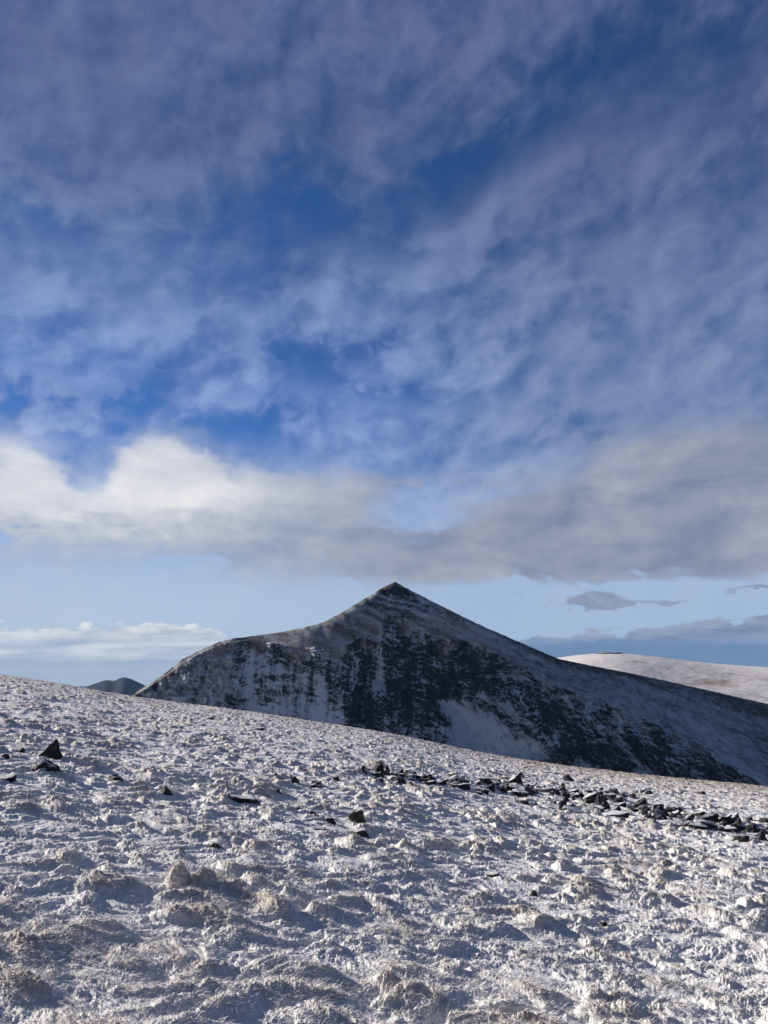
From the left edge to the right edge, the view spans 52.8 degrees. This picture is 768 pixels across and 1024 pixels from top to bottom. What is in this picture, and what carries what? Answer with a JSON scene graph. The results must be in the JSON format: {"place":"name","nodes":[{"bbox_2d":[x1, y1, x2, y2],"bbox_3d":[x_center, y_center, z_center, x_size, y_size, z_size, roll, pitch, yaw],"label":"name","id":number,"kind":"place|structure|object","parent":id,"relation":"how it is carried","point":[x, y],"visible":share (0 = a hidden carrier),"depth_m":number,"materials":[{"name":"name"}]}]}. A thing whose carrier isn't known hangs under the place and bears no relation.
{"place":"outdoors","nodes":[
{"label":"outdoors","id":0,"kind":"place"},
{"bbox_2d":[85,677,144,695],"bbox_3d":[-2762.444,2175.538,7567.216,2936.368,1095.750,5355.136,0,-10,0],"label":"hill","id":1,"kind":"structure","parent":0,"point":[126,686],"depth_m":7318.86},
{"bbox_2d":[0,674,767,1023],"bbox_3d":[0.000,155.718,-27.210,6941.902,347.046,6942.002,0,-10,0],"label":"ground","id":2,"kind":"structure","parent":0,"point":[42,698],"depth_m":7.31,"materials":[{"name":"white snow"}]},
{"bbox_2d":[1,754,9,759],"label":"rock","id":3,"kind":"object","parent":2,"relation":"on","point":[7,756],"visible":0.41,"depth_m":11.08,"materials":[{"name":"stone"}]},
{"bbox_2d":[0,773,16,782],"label":"rock","id":4,"kind":"object","parent":2,"relation":"on","point":[11,778],"visible":0.8,"depth_m":9.20,"materials":[{"name":"stone"}]},
{"bbox_2d":[32,758,60,771],"bbox_3d":[-4.465,3.389,10.225,0.491,0.252,0.358,9,-17,-28],"label":"rock","id":5,"kind":"object","parent":2,"relation":"on","point":[46,764],"visible":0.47,"depth_m":10.16,"materials":[{"name":"stone"}]},
{"bbox_2d":[39,739,62,759],"bbox_3d":[-5.093,3.682,11.800,0.450,0.435,0.274,6,-9,-22],"label":"rock","id":6,"kind":"object","parent":2,"relation":"on","point":[52,750],"visible":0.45,"depth_m":11.76,"materials":[{"name":"stone"}]},
{"bbox_2d":[108,774,123,781],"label":"rock","id":7,"kind":"object","parent":2,"relation":"on","point":[113,777],"visible":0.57,"depth_m":10.57,"materials":[{"name":"stone"}]},
{"bbox_2d":[156,787,172,795],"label":"rock","id":8,"kind":"object","parent":2,"relation":"on","point":[165,790],"visible":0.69,"depth_m":10.06,"materials":[{"name":"stone"}]},
{"bbox_2d":[160,858,193,887],"bbox_3d":[-1.560,2.772,5.885,0.348,0.288,0.360,0,-10,0],"label":"grass tussock","id":9,"kind":"object","parent":2,"relation":"on","point":[178,876],"depth_m":5.84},
{"bbox_2d":[191,862,220,885],"bbox_3d":[-1.344,2.810,5.927,0.384,0.240,0.352,0,-10,0],"label":"rock","id":10,"kind":"object","parent":2,"relation":"on","point":[205,873],"depth_m":5.89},
{"bbox_2d":[209,843,221,848],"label":"rock","id":11,"kind":"object","parent":2,"relation":"on","point":[215,845],"visible":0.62,"depth_m":7.37,"materials":[{"name":"stone"}]},
{"bbox_2d":[228,794,260,804],"bbox_3d":[-1.905,3.832,10.250,0.553,0.169,0.403,8,-17,-15],"label":"rock","id":12,"kind":"object","parent":2,"relation":"on","point":[242,799],"visible":0.49,"depth_m":10.12,"materials":[{"name":"stone"}]},
{"bbox_2d":[268,773,284,781],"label":"rock","id":13,"kind":"object","parent":2,"relation":"on","point":[272,777],"visible":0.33,"depth_m":13.13,"materials":[{"name":"stone"}]},
{"bbox_2d":[290,776,299,782],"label":"rock","id":14,"kind":"object","parent":2,"relation":"on","point":[294,779],"visible":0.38,"depth_m":13.45,"materials":[{"name":"stone"}]},
{"bbox_2d":[309,780,321,788],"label":"rock","id":15,"kind":"object","parent":2,"relation":"on","point":[315,784],"visible":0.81,"depth_m":13.39,"materials":[{"name":"stone"}]},
{"bbox_2d":[312,825,326,829],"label":"rock","id":16,"kind":"object","parent":2,"relation":"on","point":[317,827],"visible":0.77,"depth_m":9.21,"materials":[{"name":"stone"}]},
{"bbox_2d":[323,818,335,824],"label":"rock","id":17,"kind":"object","parent":2,"relation":"on","point":[331,820],"visible":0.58,"depth_m":9.72,"materials":[{"name":"stone"}]},
{"bbox_2d":[348,809,365,823],"bbox_3d":[-0.360,4.118,10.341,0.215,0.282,0.195,-3,-10,16],"label":"rock","id":18,"kind":"object","parent":2,"relation":"on","point":[356,815],"visible":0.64,"depth_m":10.28,"materials":[{"name":"stone"}]},
{"bbox_2d":[351,829,369,837],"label":"rock","id":19,"kind":"object","parent":2,"relation":"on","point":[363,833],"visible":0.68,"depth_m":9.29,"materials":[{"name":"stone"}]},
{"bbox_2d":[361,765,370,773],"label":"rock","id":20,"kind":"object","parent":2,"relation":"on","point":[365,769],"visible":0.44,"depth_m":17.05,"materials":[{"name":"stone"}]},
{"bbox_2d":[369,770,379,777],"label":"rock","id":21,"kind":"object","parent":2,"relation":"on","point":[374,773],"visible":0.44,"depth_m":17.04,"materials":[{"name":"stone"}]},
{"bbox_2d":[372,760,383,772],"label":"rock","id":22,"kind":"object","parent":2,"relation":"on","point":[379,766],"visible":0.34,"depth_m":18.31,"materials":[{"name":"stone"}]},
{"bbox_2d":[389,772,398,775],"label":"rock","id":23,"kind":"object","parent":2,"relation":"on","point":[393,773],"visible":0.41,"depth_m":17.79,"materials":[{"name":"stone"}]},
{"bbox_2d":[387,775,402,779],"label":"rock","id":24,"kind":"object","parent":2,"relation":"on","point":[391,777],"visible":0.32,"depth_m":17.16,"materials":[{"name":"stone"}]},
{"bbox_2d":[391,776,407,784],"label":"rock","id":25,"kind":"object","parent":2,"relation":"on","point":[401,780],"visible":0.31,"depth_m":16.31,"materials":[{"name":"stone"}]},
{"bbox_2d":[408,774,416,780],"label":"rock","id":26,"kind":"object","parent":2,"relation":"on","point":[412,777],"visible":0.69,"depth_m":18.09,"materials":[{"name":"stone"}]},
{"bbox_2d":[424,776,434,781],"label":"rock","id":27,"kind":"object","parent":2,"relation":"on","point":[429,778],"visible":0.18,"depth_m":18.28,"materials":[{"name":"stone"}]},
{"bbox_2d":[429,780,436,784],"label":"rock","id":28,"kind":"object","parent":2,"relation":"on","point":[433,782],"visible":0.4,"depth_m":17.88,"materials":[{"name":"stone"}]},
{"bbox_2d":[445,772,458,776],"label":"rock","id":29,"kind":"object","parent":2,"relation":"on","point":[452,774],"visible":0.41,"depth_m":21.54,"materials":[{"name":"stone"}]},
{"bbox_2d":[449,783,460,787],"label":"rock","id":30,"kind":"object","parent":2,"relation":"on","point":[453,785],"visible":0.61,"depth_m":18.39,"materials":[{"name":"stone"}]},
{"bbox_2d":[454,776,469,782],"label":"rock","id":31,"kind":"object","parent":2,"relation":"on","point":[457,779],"visible":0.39,"depth_m":19.78,"materials":[{"name":"stone"}]},
{"bbox_2d":[459,783,469,789],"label":"rock","id":32,"kind":"object","parent":2,"relation":"on","point":[465,786],"visible":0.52,"depth_m":18.46,"materials":[{"name":"stone"}]},
{"bbox_2d":[477,786,489,793],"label":"rock","id":33,"kind":"object","parent":2,"relation":"on","point":[484,791],"visible":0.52,"depth_m":18.66,"materials":[{"name":"stone"}]},
{"bbox_2d":[478,776,492,784],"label":"rock","id":34,"kind":"object","parent":2,"relation":"on","point":[488,780],"visible":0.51,"depth_m":21.18,"materials":[{"name":"stone"}]},
{"bbox_2d":[484,783,494,790],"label":"rock","id":35,"kind":"object","parent":2,"relation":"on","point":[491,786],"visible":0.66,"depth_m":19.55,"materials":[{"name":"stone"}]},
{"bbox_2d":[486,873,498,877],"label":"rock","id":36,"kind":"object","parent":2,"relation":"on","point":[490,875],"visible":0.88,"depth_m":8.18,"materials":[{"name":"stone"}]},
{"bbox_2d":[509,772,522,784],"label":"rock","id":37,"kind":"object","parent":2,"relation":"on","point":[516,778],"visible":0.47,"depth_m":23.46,"materials":[{"name":"stone"}]},
{"bbox_2d":[511,788,529,797],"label":"rock","id":38,"kind":"object","parent":2,"relation":"on","point":[520,792],"visible":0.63,"depth_m":19.49,"materials":[{"name":"stone"}]},
{"bbox_2d":[516,800,529,804],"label":"rock","id":39,"kind":"object","parent":2,"relation":"on","point":[525,802],"visible":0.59,"depth_m":17.62,"materials":[{"name":"stone"}]},
{"bbox_2d":[524,786,534,795],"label":"rock","id":40,"kind":"object","parent":2,"relation":"on","point":[529,790],"visible":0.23,"depth_m":20.52,"materials":[{"name":"stone"}]},
{"bbox_2d":[530,890,538,896],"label":"rock","id":41,"kind":"object","parent":2,"relation":"on","point":[533,893],"visible":0.53,"depth_m":7.57,"materials":[{"name":"stone"}]},
{"bbox_2d":[536,788,556,792],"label":"rock","id":42,"kind":"object","parent":2,"relation":"on","point":[542,790],"visible":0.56,"depth_m":21.74,"materials":[{"name":"stone"}]},
{"bbox_2d":[558,800,563,809],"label":"rock","id":43,"kind":"object","parent":2,"relation":"on","point":[561,805],"visible":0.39,"depth_m":17.24,"materials":[{"name":"stone"}]},
{"bbox_2d":[560,790,571,797],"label":"rock","id":44,"kind":"object","parent":2,"relation":"on","point":[563,793],"visible":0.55,"depth_m":21.34,"materials":[{"name":"stone"}]},
{"bbox_2d":[562,774,573,781],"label":"rock","id":45,"kind":"object","parent":2,"relation":"on","point":[567,777],"visible":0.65,"depth_m":30.85,"materials":[{"name":"stone"}]},
{"bbox_2d":[561,805,584,812],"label":"rock","id":46,"kind":"object","parent":2,"relation":"on","point":[570,808],"visible":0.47,"depth_m":17.00,"materials":[{"name":"stone"}]},
{"bbox_2d":[569,788,578,792],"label":"rock","id":47,"kind":"object","parent":2,"relation":"on","point":[574,790],"visible":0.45,"depth_m":23.51,"materials":[{"name":"stone"}]},
{"bbox_2d":[582,792,598,802],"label":"rock","id":48,"kind":"object","parent":2,"relation":"on","point":[592,797],"visible":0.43,"depth_m":20.37,"materials":[{"name":"stone"}]},
{"bbox_2d":[594,794,603,804],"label":"rock","id":49,"kind":"object","parent":2,"relation":"on","point":[599,800],"visible":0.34,"depth_m":19.94,"materials":[{"name":"stone"}]},
{"bbox_2d":[597,790,607,794],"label":"rock","id":50,"kind":"object","parent":2,"relation":"on","point":[601,792],"visible":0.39,"depth_m":23.63,"materials":[{"name":"stone"}]},
{"bbox_2d":[599,920,607,926],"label":"rock","id":51,"kind":"object","parent":2,"relation":"on","point":[603,923],"visible":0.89,"depth_m":6.76,"materials":[{"name":"stone"}]},
{"bbox_2d":[602,801,609,806],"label":"rock","id":52,"kind":"object","parent":2,"relation":"on","point":[605,803],"visible":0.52,"depth_m":19.00,"materials":[{"name":"stone"}]},
{"bbox_2d":[603,792,616,798],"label":"rock","id":53,"kind":"object","parent":2,"relation":"on","point":[608,795],"visible":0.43,"depth_m":21.86,"materials":[{"name":"stone"}]},
{"bbox_2d":[608,788,618,793],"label":"rock","id":54,"kind":"object","parent":2,"relation":"on","point":[613,790],"visible":0.54,"depth_m":25.47,"materials":[{"name":"stone"}]},
{"bbox_2d":[602,810,629,817],"bbox_3d":[5.134,6.765,17.195,0.660,0.215,0.544,-6,-12,22],"label":"rock","id":55,"kind":"object","parent":2,"relation":"on","point":[616,813],"visible":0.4,"depth_m":17.08,"materials":[{"name":"stone"}]},
{"bbox_2d":[617,801,625,807],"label":"rock","id":56,"kind":"object","parent":2,"relation":"on","point":[622,804],"visible":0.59,"depth_m":19.70,"materials":[{"name":"stone"}]},
{"bbox_2d":[628,797,646,807],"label":"rock","id":57,"kind":"object","parent":2,"relation":"on","point":[639,802],"visible":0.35,"depth_m":20.05,"materials":[{"name":"stone"}]},
{"bbox_2d":[636,805,647,810],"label":"rock","id":58,"kind":"object","parent":2,"relation":"on","point":[640,807],"visible":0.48,"depth_m":19.25,"materials":[{"name":"stone"}]},
{"bbox_2d":[635,787,652,793],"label":"rock","id":59,"kind":"object","parent":2,"relation":"on","point":[643,790],"visible":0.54,"depth_m":26.63,"materials":[{"name":"stone"}]},
{"bbox_2d":[652,804,663,808],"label":"rock","id":60,"kind":"object","parent":2,"relation":"on","point":[656,805],"visible":0.46,"depth_m":19.96,"materials":[{"name":"stone"}]},
{"bbox_2d":[651,812,665,819],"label":"rock","id":61,"kind":"object","parent":2,"relation":"on","point":[656,816],"visible":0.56,"depth_m":17.25,"materials":[{"name":"stone"}]},
{"bbox_2d":[649,806,669,815],"bbox_3d":[6.439,7.056,18.073,0.627,0.330,0.554,-1,-6,4],"label":"rock","id":62,"kind":"object","parent":2,"relation":"on","point":[661,809],"visible":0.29,"depth_m":18.06,"materials":[{"name":"stone"}]},
{"bbox_2d":[655,809,666,819],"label":"rock","id":63,"kind":"object","parent":2,"relation":"on","point":[661,813],"visible":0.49,"depth_m":17.43,"materials":[{"name":"stone"}]},
{"bbox_2d":[665,806,676,811],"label":"rock","id":64,"kind":"object","parent":2,"relation":"on","point":[670,809],"visible":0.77,"depth_m":19.02,"materials":[{"name":"stone"}]},
{"bbox_2d":[669,813,677,817],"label":"rock","id":65,"kind":"object","parent":2,"relation":"on","point":[672,815],"visible":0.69,"depth_m":17.77,"materials":[{"name":"stone"}]},
{"bbox_2d":[662,820,688,825],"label":"rock","id":66,"kind":"object","parent":2,"relation":"on","point":[676,822],"visible":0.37,"depth_m":15.67,"materials":[{"name":"stone"}]},
{"bbox_2d":[681,816,691,820],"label":"rock","id":67,"kind":"object","parent":2,"relation":"on","point":[687,818],"visible":0.18,"depth_m":16.55,"materials":[{"name":"stone"}]},
{"bbox_2d":[682,823,691,827],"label":"rock","id":68,"kind":"object","parent":2,"relation":"on","point":[685,825],"visible":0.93,"depth_m":15.40,"materials":[{"name":"stone"}]},
{"bbox_2d":[685,813,694,818],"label":"rock","id":69,"kind":"object","parent":2,"relation":"on","point":[691,815],"visible":0.37,"depth_m":17.86,"materials":[{"name":"stone"}]},
{"bbox_2d":[686,820,707,829],"bbox_3d":[6.455,6.521,15.992,0.533,0.184,0.434,6,-6,-6],"label":"rock","id":70,"kind":"object","parent":2,"relation":"on","point":[697,825],"visible":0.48,"depth_m":15.87,"materials":[{"name":"stone"}]},
{"bbox_2d":[689,811,705,816],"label":"rock","id":71,"kind":"object","parent":2,"relation":"on","point":[698,813],"visible":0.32,"depth_m":18.87,"materials":[{"name":"stone"}]},
{"bbox_2d":[699,820,717,828],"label":"rock","id":72,"kind":"object","parent":2,"relation":"on","point":[710,824],"visible":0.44,"depth_m":16.01,"materials":[{"name":"stone"}]},
{"bbox_2d":[699,813,718,822],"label":"rock","id":73,"kind":"object","parent":2,"relation":"on","point":[711,816],"visible":0.47,"depth_m":17.32,"materials":[{"name":"stone"}]},
{"bbox_2d":[713,812,726,816],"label":"rock","id":74,"kind":"object","parent":2,"relation":"on","point":[720,814],"visible":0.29,"depth_m":20.09,"materials":[{"name":"stone"}]},
{"bbox_2d":[716,826,725,831],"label":"rock","id":75,"kind":"object","parent":2,"relation":"on","point":[720,828],"visible":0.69,"depth_m":15.86,"materials":[{"name":"stone"}]},
{"bbox_2d":[721,814,731,823],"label":"rock","id":76,"kind":"object","parent":2,"relation":"on","point":[727,818],"visible":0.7,"depth_m":17.30,"materials":[{"name":"stone"}]},
{"bbox_2d":[724,825,737,832],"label":"rock","id":77,"kind":"object","parent":2,"relation":"on","point":[734,829],"visible":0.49,"depth_m":16.12,"materials":[{"name":"stone"}]},
{"bbox_2d":[728,812,739,818],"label":"rock","id":78,"kind":"object","parent":2,"relation":"on","point":[735,815],"visible":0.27,"depth_m":18.20,"materials":[{"name":"stone"}]},
{"bbox_2d":[730,823,741,831],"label":"rock","id":79,"kind":"object","parent":2,"relation":"on","point":[735,825],"visible":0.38,"depth_m":16.19,"materials":[{"name":"stone"}]},
{"bbox_2d":[731,835,749,840],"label":"rock","id":80,"kind":"object","parent":2,"relation":"on","point":[737,838],"visible":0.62,"depth_m":14.11,"materials":[{"name":"stone"}]},
{"bbox_2d":[738,837,747,842],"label":"rock","id":81,"kind":"object","parent":2,"relation":"on","point":[743,839],"visible":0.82,"depth_m":13.93,"materials":[{"name":"stone"}]},
{"bbox_2d":[735,822,752,830],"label":"rock","id":82,"kind":"object","parent":2,"relation":"on","point":[742,827],"visible":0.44,"depth_m":16.68,"materials":[{"name":"stone"}]},
{"bbox_2d":[749,822,758,830],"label":"rock","id":83,"kind":"object","parent":2,"relation":"on","point":[752,826],"visible":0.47,"depth_m":16.72,"materials":[{"name":"stone"}]},
{"bbox_2d":[754,830,765,836],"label":"rock","id":84,"kind":"object","parent":2,"relation":"on","point":[762,832],"visible":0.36,"depth_m":15.53,"materials":[{"name":"stone"}]},
{"bbox_2d":[754,834,767,840],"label":"rock","id":85,"kind":"object","parent":2,"relation":"on","point":[760,837],"visible":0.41,"depth_m":14.86,"materials":[{"name":"stone"}]},
{"bbox_2d":[758,817,767,822],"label":"rock","id":86,"kind":"object","parent":2,"relation":"on","point":[763,819],"visible":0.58,"depth_m":19.14,"materials":[{"name":"stone"}]},
{"bbox_2d":[0,0,767,685],"label":"sky","id":87,"kind":"structure","parent":0,"point":[309,309],"materials":[{"name":"blue"}]},
{"bbox_2d":[132,582,767,785],"bbox_3d":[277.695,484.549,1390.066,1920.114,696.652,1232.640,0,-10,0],"label":"mountain","id":88,"kind":"structure","parent":0,"point":[396,658],"depth_m":1160.22,"materials":[{"name":"black stone"}]},
{"bbox_2d":[558,653,767,703],"bbox_3d":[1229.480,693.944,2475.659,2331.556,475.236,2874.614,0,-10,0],"label":"snowy hill","id":89,"kind":"structure","parent":0,"point":[747,682],"depth_m":2268.39,"materials":[{"name":"white snow"}]}
]}

